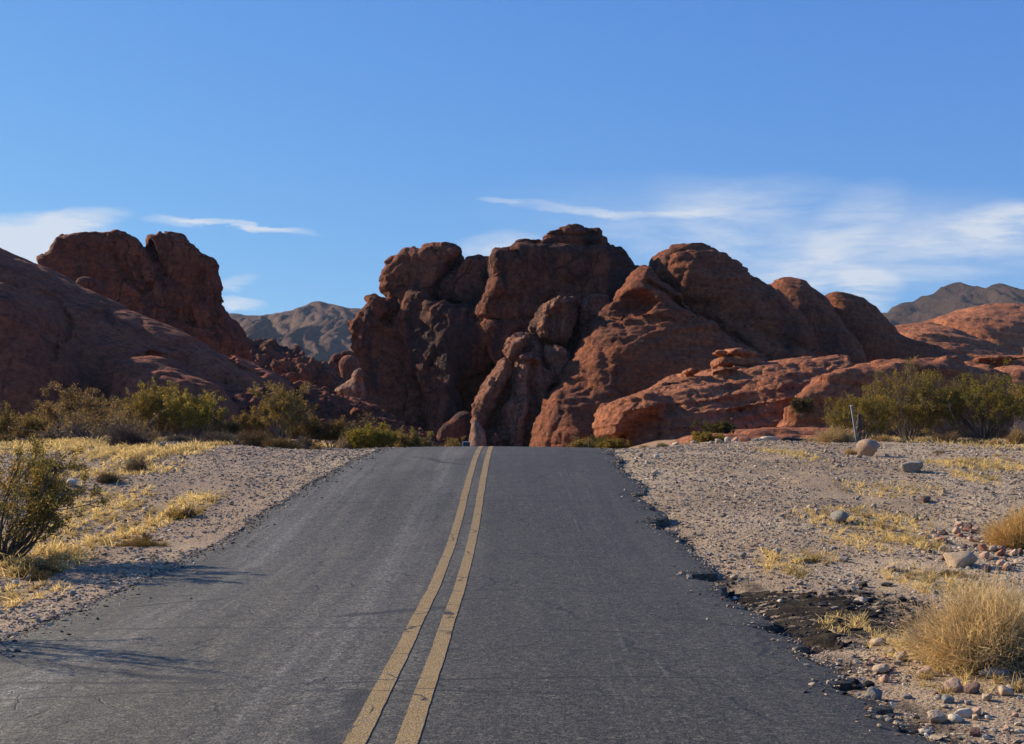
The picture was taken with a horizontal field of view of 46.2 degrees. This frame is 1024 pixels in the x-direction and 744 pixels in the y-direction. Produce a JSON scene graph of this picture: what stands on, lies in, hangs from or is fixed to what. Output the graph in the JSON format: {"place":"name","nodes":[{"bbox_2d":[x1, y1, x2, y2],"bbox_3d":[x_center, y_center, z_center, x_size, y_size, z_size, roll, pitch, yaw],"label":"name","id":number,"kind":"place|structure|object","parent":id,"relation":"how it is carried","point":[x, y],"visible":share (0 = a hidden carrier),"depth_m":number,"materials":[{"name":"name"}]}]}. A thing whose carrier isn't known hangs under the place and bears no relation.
{"place":"outdoors","nodes":[
{"label":"outdoors","id":0,"kind":"place"},
{"bbox_2d":[36,229,250,360],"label":"rock butte","id":1,"kind":"object","parent":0,"point":[171,278],"visible":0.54,"depth_m":112.11,"materials":[{"name":"red stone"}]},
{"bbox_2d":[229,301,360,361],"bbox_3d":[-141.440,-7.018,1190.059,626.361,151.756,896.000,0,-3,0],"label":"hills","id":2,"kind":"structure","parent":0,"point":[318,330],"depth_m":1137.97,"materials":[{"name":"stone"}]},
{"bbox_2d":[0,446,936,743],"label":"road","id":3,"kind":"structure","parent":0,"point":[484,594],"depth_m":8.98,"materials":[{"name":"asphalt"}]},
{"bbox_2d":[0,437,1023,743],"bbox_3d":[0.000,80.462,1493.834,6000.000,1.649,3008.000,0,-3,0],"label":"ground","id":4,"kind":"structure","parent":0,"point":[922,701],"depth_m":17.30,"materials":[{"name":"gravel"}]},
{"bbox_2d":[0,432,18,441],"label":"dry bush","id":5,"kind":"object","parent":4,"relation":"on","point":[5,437],"visible":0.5,"depth_m":34.79,"materials":[{"name":"plant"}]},
{"bbox_2d":[0,401,44,440],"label":"creosote bush","id":6,"kind":"object","parent":4,"relation":"on","point":[29,424],"visible":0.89,"depth_m":41.73,"materials":[{"name":"green plant"}]},
{"bbox_2d":[13,413,54,436],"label":"creosote bush","id":7,"kind":"object","parent":4,"relation":"on","point":[43,427],"visible":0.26,"depth_m":42.91,"materials":[{"name":"green plant"}]},
{"bbox_2d":[1,556,66,580],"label":"grass clump","id":8,"kind":"object","parent":4,"relation":"on","point":[43,569],"visible":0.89,"depth_m":12.98,"materials":[{"name":"plant"}]},
{"bbox_2d":[29,427,70,439],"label":"dry bush","id":9,"kind":"object","parent":4,"relation":"on","point":[52,434],"visible":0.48,"depth_m":36.78,"materials":[{"name":"plant"}]},
{"bbox_2d":[23,455,77,475],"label":"dry bush","id":10,"kind":"object","parent":4,"relation":"on","point":[55,467],"visible":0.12,"depth_m":22.88,"materials":[{"name":"plant"}]},
{"bbox_2d":[0,431,118,562],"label":"creosote bush","id":11,"kind":"object","parent":4,"relation":"on","point":[41,511],"visible":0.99,"depth_m":13.92,"materials":[{"name":"green plant"}]},
{"bbox_2d":[31,380,125,438],"bbox_3d":[-14.175,1.250,39.271,3.013,1.926,2.942,-1,-3,26],"label":"creosote bush","id":12,"kind":"object","parent":4,"relation":"on","point":[86,402],"visible":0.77,"depth_m":38.74,"materials":[{"name":"green plant"}]},
{"bbox_2d":[8,403,165,441],"bbox_3d":[-11.821,1.548,33.844,4.102,1.443,3.500,0,-3,0],"label":"creosote bush","id":13,"kind":"object","parent":4,"relation":"on","point":[78,417],"visible":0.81,"depth_m":33.63,"materials":[{"name":"green plant"}]},
{"bbox_2d":[82,396,130,433],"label":"creosote bush","id":14,"kind":"object","parent":4,"relation":"on","point":[99,402],"visible":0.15,"depth_m":43.80,"materials":[{"name":"green plant"}]},
{"bbox_2d":[93,468,127,483],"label":"dry bush","id":15,"kind":"object","parent":4,"relation":"on","point":[106,477],"visible":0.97,"depth_m":21.34,"materials":[{"name":"plant"}]},
{"bbox_2d":[94,407,147,437],"bbox_3d":[-13.135,1.713,40.064,1.882,1.156,1.736,1,-3,-18],"label":"creosote bush","id":16,"kind":"object","parent":4,"relation":"on","point":[131,416],"visible":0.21,"depth_m":39.66,"materials":[{"name":"green plant"}]},
{"bbox_2d":[109,403,151,432],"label":"creosote bush","id":17,"kind":"object","parent":4,"relation":"on","point":[128,405],"visible":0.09,"depth_m":42.68,"materials":[{"name":"green plant"}]},
{"bbox_2d":[100,419,165,446],"bbox_3d":[-9.595,1.611,30.460,1.764,0.918,1.802,0,-3,0],"label":"dry bush","id":18,"kind":"object","parent":4,"relation":"on","point":[118,435],"visible":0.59,"depth_m":30.23,"materials":[{"name":"plant"}]},
{"bbox_2d":[120,455,150,472],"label":"dry bush","id":19,"kind":"object","parent":4,"relation":"on","point":[136,465],"visible":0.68,"depth_m":23.35,"materials":[{"name":"plant"}]},
{"bbox_2d":[109,531,172,546],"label":"grass clump","id":20,"kind":"object","parent":4,"relation":"on","point":[146,540],"visible":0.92,"depth_m":15.30,"materials":[{"name":"plant"}]},
{"bbox_2d":[114,375,174,436],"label":"creosote bush","id":21,"kind":"object","parent":4,"relation":"on","point":[146,396],"visible":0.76,"depth_m":40.62,"materials":[{"name":"green plant"}]},
{"bbox_2d":[0,248,295,437],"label":"slickrock slope","id":22,"kind":"structure","parent":4,"relation":"on","point":[64,331],"depth_m":75.07,"materials":[{"name":"stone"}]},
{"bbox_2d":[76,277,106,296],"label":"boulder","id":23,"kind":"object","parent":22,"relation":"on","point":[96,286],"visible":0.62,"depth_m":101.00,"materials":[{"name":"red stone"}]},
{"bbox_2d":[148,383,195,435],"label":"creosote bush","id":24,"kind":"object","parent":4,"relation":"on","point":[171,427],"visible":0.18,"depth_m":41.77,"materials":[{"name":"green plant"}]},
{"bbox_2d":[161,433,195,441],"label":"dry bush","id":25,"kind":"object","parent":4,"relation":"on","point":[179,438],"visible":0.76,"depth_m":33.81,"materials":[{"name":"plant"}]},
{"bbox_2d":[164,505,203,519],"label":"grass clump","id":26,"kind":"object","parent":4,"relation":"on","point":[185,511],"visible":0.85,"depth_m":17.78,"materials":[{"name":"plant"}]},
{"bbox_2d":[160,380,231,438],"bbox_3d":[-10.534,1.282,39.908,2.321,2.000,2.182,1,-3,-23],"label":"creosote bush","id":27,"kind":"object","parent":4,"relation":"on","point":[183,411],"visible":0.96,"depth_m":39.54,"materials":[{"name":"green plant"}]},
{"bbox_2d":[190,426,241,442],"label":"dry bush","id":28,"kind":"object","parent":4,"relation":"on","point":[216,436],"visible":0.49,"depth_m":33.27,"materials":[{"name":"plant"}]},
{"bbox_2d":[203,417,243,436],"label":"creosote bush","id":29,"kind":"object","parent":4,"relation":"on","point":[233,427],"visible":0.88,"depth_m":38.73,"materials":[{"name":"green plant"}]},
{"bbox_2d":[231,410,272,436],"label":"creosote bush","id":30,"kind":"object","parent":4,"relation":"on","point":[252,422],"visible":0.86,"depth_m":43.65,"materials":[{"name":"green plant"}]},
{"bbox_2d":[232,424,274,446],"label":"dry bush","id":31,"kind":"object","parent":4,"relation":"on","point":[252,440],"visible":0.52,"depth_m":31.77,"materials":[{"name":"plant"}]},
{"bbox_2d":[256,433,307,448],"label":"dry bush","id":32,"kind":"object","parent":4,"relation":"on","point":[280,443],"visible":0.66,"depth_m":30.28,"materials":[{"name":"plant"}]},
{"bbox_2d":[248,380,319,439],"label":"creosote bush","id":33,"kind":"object","parent":4,"relation":"on","point":[287,409],"visible":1,"depth_m":42.90,"materials":[{"name":"green plant"}]},
{"bbox_2d":[247,337,347,393],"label":"rock ridge","id":34,"kind":"object","parent":4,"relation":"on","point":[294,364],"visible":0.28,"depth_m":154.37,"materials":[{"name":"red stone"}]},
{"bbox_2d":[330,350,359,379],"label":"knob cluster","id":35,"kind":"object","parent":34,"relation":"attached to","point":[346,363],"visible":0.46,"depth_m":168.67,"materials":[{"name":"red stone"}]},
{"bbox_2d":[283,409,323,440],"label":"creosote bush","id":36,"kind":"object","parent":4,"relation":"on","point":[312,432],"visible":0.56,"depth_m":43.83,"materials":[{"name":"green plant"}]},
{"bbox_2d":[294,436,318,447],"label":"dry bush","id":37,"kind":"object","parent":4,"relation":"on","point":[306,441],"visible":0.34,"depth_m":34.88,"materials":[{"name":"plant"}]},
{"bbox_2d":[311,415,351,447],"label":"creosote bush","id":38,"kind":"object","parent":4,"relation":"on","point":[337,426],"visible":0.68,"depth_m":43.70,"materials":[{"name":"green plant"}]},
{"bbox_2d":[231,360,445,446],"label":"rubble slope","id":39,"kind":"structure","parent":4,"relation":"on","point":[333,405],"depth_m":80.27,"materials":[{"name":"red stone"}]},
{"bbox_2d":[333,432,352,448],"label":"dry bush","id":40,"kind":"object","parent":4,"relation":"on","point":[343,444],"visible":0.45,"depth_m":36.84,"materials":[{"name":"plant"}]},
{"bbox_2d":[335,368,364,399],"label":"pale rock","id":41,"kind":"object","parent":4,"relation":"on","point":[353,386],"visible":0.39,"depth_m":124.84,"materials":[{"name":"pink stone"}]},
{"bbox_2d":[337,422,363,448],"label":"creosote bush","id":42,"kind":"object","parent":4,"relation":"on","point":[343,433],"visible":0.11,"depth_m":41.87,"materials":[{"name":"green plant"}]},
{"bbox_2d":[344,410,378,428],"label":"bush","id":43,"kind":"object","parent":4,"relation":"on","point":[365,422],"visible":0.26,"depth_m":52.00,"materials":[{"name":"green plant"}]},
{"bbox_2d":[344,420,398,448],"bbox_3d":[-4.340,2.010,36.884,1.676,1.058,1.591,1,-3,-17],"label":"creosote bush","id":44,"kind":"object","parent":4,"relation":"on","point":[367,437],"visible":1,"depth_m":36.62,"materials":[{"name":"green plant"}]},
{"bbox_2d":[378,424,410,447],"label":"creosote bush","id":45,"kind":"object","parent":4,"relation":"on","point":[408,434],"visible":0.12,"depth_m":43.66,"materials":[{"name":"green plant"}]},
{"bbox_2d":[389,426,434,446],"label":"creosote bush","id":46,"kind":"object","parent":4,"relation":"on","point":[415,440],"visible":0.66,"depth_m":42.58,"materials":[{"name":"green plant"}]},
{"bbox_2d":[442,435,464,446],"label":"creosote bush","id":47,"kind":"object","parent":4,"relation":"on","point":[453,442],"visible":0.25,"depth_m":49.75,"materials":[{"name":"green plant"}]},
{"bbox_2d":[436,411,471,443],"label":"wedge rock","id":48,"kind":"object","parent":4,"relation":"on","point":[457,425],"visible":0.49,"depth_m":91.94,"materials":[{"name":"red stone"}]},
{"bbox_2d":[469,420,486,445],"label":"pale rock","id":49,"kind":"object","parent":4,"relation":"on","point":[477,436],"visible":0.52,"depth_m":87.63,"materials":[{"name":"pink stone"}]},
{"bbox_2d":[347,224,639,435],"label":"rock monolith","id":50,"kind":"object","parent":4,"relation":"on","point":[435,327],"visible":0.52,"depth_m":101.61,"materials":[{"name":"red stone"}]},
{"bbox_2d":[0,433,1023,700],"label":"dry grass","id":51,"kind":"structure","parent":4,"relation":"on","point":[58,553],"depth_m":17.22,"materials":[{"name":"plant"}]},
{"bbox_2d":[470,293,611,446],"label":"rock fin","id":52,"kind":"object","parent":4,"relation":"on","point":[506,405],"visible":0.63,"depth_m":91.49,"materials":[{"name":"red sandstone"}]},
{"bbox_2d":[567,434,597,447],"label":"creosote bush","id":53,"kind":"object","parent":4,"relation":"on","point":[582,443],"visible":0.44,"depth_m":43.80,"materials":[{"name":"green plant"}]},
{"bbox_2d":[590,434,611,447],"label":"creosote bush","id":54,"kind":"object","parent":4,"relation":"on","point":[595,440],"visible":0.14,"depth_m":49.70,"materials":[{"name":"green plant"}]},
{"bbox_2d":[595,436,630,448],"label":"creosote bush","id":55,"kind":"object","parent":4,"relation":"on","point":[613,443],"visible":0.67,"depth_m":41.74,"materials":[{"name":"green plant"}]},
{"bbox_2d":[529,243,816,446],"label":"rock dome","id":56,"kind":"object","parent":4,"relation":"on","point":[673,309],"visible":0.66,"depth_m":89.34,"materials":[{"name":"brown stone"}]},
{"bbox_2d":[688,430,724,442],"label":"creosote bush","id":57,"kind":"object","parent":4,"relation":"on","point":[698,437],"visible":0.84,"depth_m":40.61,"materials":[{"name":"green plant"}]},
{"bbox_2d":[691,419,736,433],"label":"creosote bush","id":58,"kind":"object","parent":4,"relation":"on","point":[723,427],"visible":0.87,"depth_m":46.66,"materials":[{"name":"green plant"}]},
{"bbox_2d":[592,354,852,446],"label":"layered outcrop","id":59,"kind":"object","parent":4,"relation":"on","point":[672,407],"visible":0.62,"depth_m":65.39,"materials":[{"name":"orange stone"}]},
{"bbox_2d":[710,348,763,368],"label":"hoodoo","id":60,"kind":"object","parent":59,"relation":"on","point":[731,357],"visible":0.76,"depth_m":69.95,"materials":[{"name":"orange stone"}]},
{"bbox_2d":[670,427,871,443],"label":"rock ledge","id":61,"kind":"object","parent":4,"relation":"on","point":[779,433],"visible":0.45,"depth_m":44.66,"materials":[{"name":"orange stone"}]},
{"bbox_2d":[781,437,808,440],"bbox_3d":[8.193,1.928,34.432,0.935,0.149,0.132,0,-3,-2],"label":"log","id":62,"kind":"object","parent":4,"relation":"on","point":[790,438],"visible":0.68,"depth_m":34.39,"materials":[{"name":"wood"}]},
{"bbox_2d":[725,590,908,654],"bbox_3d":[2.598,2.211,10.547,1.582,0.251,3.500,0,-3,0],"label":"asphalt apron","id":63,"kind":"object","parent":4,"relation":"on","point":[789,607],"visible":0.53,"depth_m":10.63,"materials":[{"name":"asphalt"}]},
{"bbox_2d":[809,423,863,442],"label":"dry bush","id":64,"kind":"object","parent":4,"relation":"on","point":[829,435],"visible":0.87,"depth_m":31.27,"materials":[{"name":"plant"}]},
{"bbox_2d":[830,510,848,522],"bbox_3d":[4.749,2.108,17.394,0.269,0.218,0.224,-1,-3,17],"label":"boulder","id":65,"kind":"object","parent":4,"relation":"on","point":[839,516],"visible":0.96,"depth_m":17.33,"materials":[{"name":"stone"}]},
{"bbox_2d":[850,405,857,441],"bbox_3d":[8.825,1.377,30.943,0.075,1.040,0.050,-8,-1,-12],"label":"steel post","id":66,"kind":"object","parent":4,"relation":"on","point":[853,420],"visible":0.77,"depth_m":30.94,"materials":[{"name":"metal"}]},
{"bbox_2d":[821,389,897,439],"bbox_3d":[10.478,1.384,36.069,2.410,1.725,2.351,0,-3,0],"label":"creosote bush","id":67,"kind":"object","parent":4,"relation":"on","point":[868,413],"visible":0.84,"depth_m":35.87,"materials":[{"name":"green plant"}]},
{"bbox_2d":[854,414,866,440],"bbox_3d":[9.542,1.564,32.945,0.346,0.845,0.234,-2,-4,33],"label":"tree stump","id":68,"kind":"object","parent":4,"relation":"on","point":[859,424],"visible":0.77,"depth_m":32.91,"materials":[{"name":"brown wood"}]},
{"bbox_2d":[856,439,879,455],"bbox_3d":[8.070,1.760,27.061,0.401,0.507,0.448,2,-3,-29],"label":"boulder","id":69,"kind":"object","parent":4,"relation":"on","point":[866,447],"visible":0.81,"depth_m":26.97,"materials":[{"name":"stone"}]},
{"bbox_2d":[863,680,874,686],"bbox_3d":[2.264,1.985,7.624,0.058,0.051,0.072,3,-4,-44],"label":"asphalt lump","id":70,"kind":"object","parent":4,"relation":"on","point":[867,683],"visible":0.84,"depth_m":7.61,"materials":[{"name":"asphalt"}]},
{"bbox_2d":[866,686,881,700],"bbox_3d":[2.179,1.943,7.228,0.088,0.093,0.067,-3,-4,44],"label":"stone","id":71,"kind":"object","parent":4,"relation":"on","point":[875,693],"visible":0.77,"depth_m":7.21,"materials":[{"name":"stone"}]},
{"bbox_2d":[869,637,886,645],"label":"stone","id":72,"kind":"object","parent":4,"relation":"on","point":[878,642],"visible":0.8,"depth_m":9.04,"materials":[{"name":"stone"}]},
{"bbox_2d":[872,664,888,672],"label":"stone","id":73,"kind":"object","parent":4,"relation":"on","point":[881,668],"visible":1,"depth_m":8.04,"materials":[{"name":"stone"}]},
{"bbox_2d":[867,433,894,441],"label":"dry bush","id":74,"kind":"object","parent":4,"relation":"on","point":[880,438],"visible":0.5,"depth_m":33.84,"materials":[{"name":"plant"}]},
{"bbox_2d":[777,355,1015,438],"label":"rounded outcrop","id":75,"kind":"object","parent":4,"relation":"on","point":[834,384],"visible":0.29,"depth_m":56.77,"materials":[{"name":"orange stone"}]},
{"bbox_2d":[789,395,814,417],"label":"bush","id":76,"kind":"object","parent":75,"relation":"on","point":[799,404],"visible":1,"depth_m":55.05,"materials":[{"name":"green plant"}]},
{"bbox_2d":[895,651,907,660],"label":"stone","id":77,"kind":"object","parent":4,"relation":"on","point":[901,657],"visible":0.71,"depth_m":8.35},
{"bbox_2d":[900,460,922,472],"bbox_3d":[7.743,1.855,23.291,0.431,0.285,0.354,0,-3,9],"label":"boulder","id":78,"kind":"object","parent":4,"relation":"on","point":[912,466],"visible":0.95,"depth_m":23.14,"materials":[{"name":"stone"}]},
{"bbox_2d":[861,355,970,439],"bbox_3d":[12.661,1.016,37.806,3.721,3.086,3.360,0,-3,0],"label":"creosote bush","id":79,"kind":"object","parent":4,"relation":"on","point":[925,414],"visible":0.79,"depth_m":37.34,"materials":[{"name":"green plant"}]},
{"bbox_2d":[914,435,936,441],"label":"dry bush","id":80,"kind":"object","parent":4,"relation":"on","point":[925,438],"visible":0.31,"depth_m":33.41,"materials":[{"name":"plant"}]},
{"bbox_2d":[927,710,947,722],"bbox_3d":[2.350,1.910,6.631,0.109,0.080,0.103,-2,-4,2],"label":"stone","id":81,"kind":"object","parent":4,"relation":"on","point":[937,716],"visible":1,"depth_m":6.60,"materials":[{"name":"stone"}]},
{"bbox_2d":[930,431,960,442],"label":"dry bush","id":82,"kind":"object","parent":4,"relation":"on","point":[952,437],"visible":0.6,"depth_m":33.77,"materials":[{"name":"plant"}]},
{"bbox_2d":[942,694,954,703],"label":"stone","id":83,"kind":"object","parent":4,"relation":"on","point":[946,699],"visible":0.95,"depth_m":7.05,"materials":[{"name":"stone"}]},
{"bbox_2d":[874,561,1023,683],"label":"dry bush","id":84,"kind":"object","parent":4,"relation":"on","point":[971,632],"visible":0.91,"depth_m":7.98,"materials":[{"name":"plant"}]},
{"bbox_2d":[906,570,992,578],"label":"grass clump","id":85,"kind":"object","parent":4,"relation":"on","point":[941,573],"visible":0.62,"depth_m":12.91,"materials":[{"name":"plant"}]},
{"bbox_2d":[944,677,962,692],"bbox_3d":[2.727,1.945,7.405,0.107,0.106,0.103,-10,-5,35],"label":"stone","id":86,"kind":"object","parent":4,"relation":"on","point":[951,683],"visible":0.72,"depth_m":7.39,"materials":[{"name":"stone"}]},
{"bbox_2d":[948,713,962,722],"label":"stone","id":87,"kind":"object","parent":4,"relation":"on","point":[954,718],"visible":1,"depth_m":6.57,"materials":[{"name":"stone"}]},
{"bbox_2d":[943,551,977,567],"bbox_3d":[5.035,2.115,13.506,0.293,0.218,0.327,2,-4,-37],"label":"boulder","id":88,"kind":"object","parent":4,"relation":"on","point":[962,559],"visible":0.94,"depth_m":13.40,"materials":[{"name":"stone"}]},
{"bbox_2d":[954,708,972,717],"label":"stone","id":89,"kind":"object","parent":4,"relation":"on","point":[964,712],"visible":0.84,"depth_m":6.68,"materials":[{"name":"stone"}]},
{"bbox_2d":[912,342,1023,442],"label":"creosote bush","id":90,"kind":"object","parent":4,"relation":"on","point":[1001,405],"visible":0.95,"depth_m":36.21,"materials":[{"name":"green plant"}]},
{"bbox_2d":[953,435,984,443],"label":"dry bush","id":91,"kind":"object","parent":4,"relation":"on","point":[974,440],"visible":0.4,"depth_m":32.80,"materials":[{"name":"plant"}]},
{"bbox_2d":[963,681,980,693],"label":"stone","id":92,"kind":"object","parent":4,"relation":"on","point":[972,688],"visible":1,"depth_m":7.28,"materials":[{"name":"stone"}]},
{"bbox_2d":[969,727,979,735],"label":"stone","id":93,"kind":"object","parent":4,"relation":"on","point":[974,731],"visible":1,"depth_m":6.31,"materials":[{"name":"stone"}]},
{"bbox_2d":[982,693,991,700],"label":"stone","id":94,"kind":"object","parent":4,"relation":"on","point":[986,697],"visible":1,"depth_m":7.07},
{"bbox_2d":[979,437,1007,444],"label":"dry bush","id":95,"kind":"object","parent":4,"relation":"on","point":[995,441],"visible":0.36,"depth_m":32.35,"materials":[{"name":"plant"}]},
{"bbox_2d":[978,667,1009,678],"bbox_3d":[3.117,1.945,7.746,0.201,0.072,0.145,-2,-1,-28],"label":"stone","id":96,"kind":"object","parent":4,"relation":"on","point":[982,672],"visible":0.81,"depth_m":7.71,"materials":[{"name":"stone"}]},
{"bbox_2d":[970,494,1023,548],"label":"dry bush","id":97,"kind":"object","parent":4,"relation":"on","point":[1008,534],"visible":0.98,"depth_m":15.07,"materials":[{"name":"plant"}]},
{"bbox_2d":[999,685,1014,695],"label":"stone","id":98,"kind":"object","parent":4,"relation":"on","point":[1005,691],"visible":1,"depth_m":7.21,"materials":[{"name":"stone"}]},
{"bbox_2d":[1004,426,1023,444],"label":"dry bush","id":99,"kind":"object","parent":4,"relation":"on","point":[1015,437],"visible":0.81,"depth_m":32.87,"materials":[{"name":"plant"}]},
{"bbox_2d":[0,0,1023,314],"label":"sky","id":100,"kind":"structure","parent":0,"point":[872,150],"materials":[{"name":"blue"}]},
{"bbox_2d":[769,277,866,365],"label":"rock dome","id":101,"kind":"object","parent":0,"point":[833,335],"visible":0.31,"depth_m":113.06,"materials":[{"name":"brown stone"}]},
{"bbox_2d":[825,291,955,362],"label":"rock dome","id":102,"kind":"object","parent":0,"point":[871,328],"visible":0.35,"depth_m":118.84,"materials":[{"name":"brown stone"}]},
{"bbox_2d":[882,282,1023,435],"bbox_3d":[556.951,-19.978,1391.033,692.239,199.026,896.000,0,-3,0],"label":"mountains","id":103,"kind":"structure","parent":0,"point":[946,299],"depth_m":1442.62,"materials":[{"name":"stone"}]},
{"bbox_2d":[894,322,1018,355],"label":"slickrock hump","id":104,"kind":"object","parent":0,"point":[956,341],"visible":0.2,"depth_m":143.22,"materials":[{"name":"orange stone"}]},
{"bbox_2d":[924,303,1023,354],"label":"slickrock hump","id":105,"kind":"object","parent":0,"point":[1001,323],"visible":0.28,"depth_m":176.75,"materials":[{"name":"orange stone"}]},
{"bbox_2d":[941,354,1023,404],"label":"slickrock hump","id":106,"kind":"object","parent":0,"point":[1015,367],"visible":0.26,"depth_m":84.98,"materials":[{"name":"red stone"}]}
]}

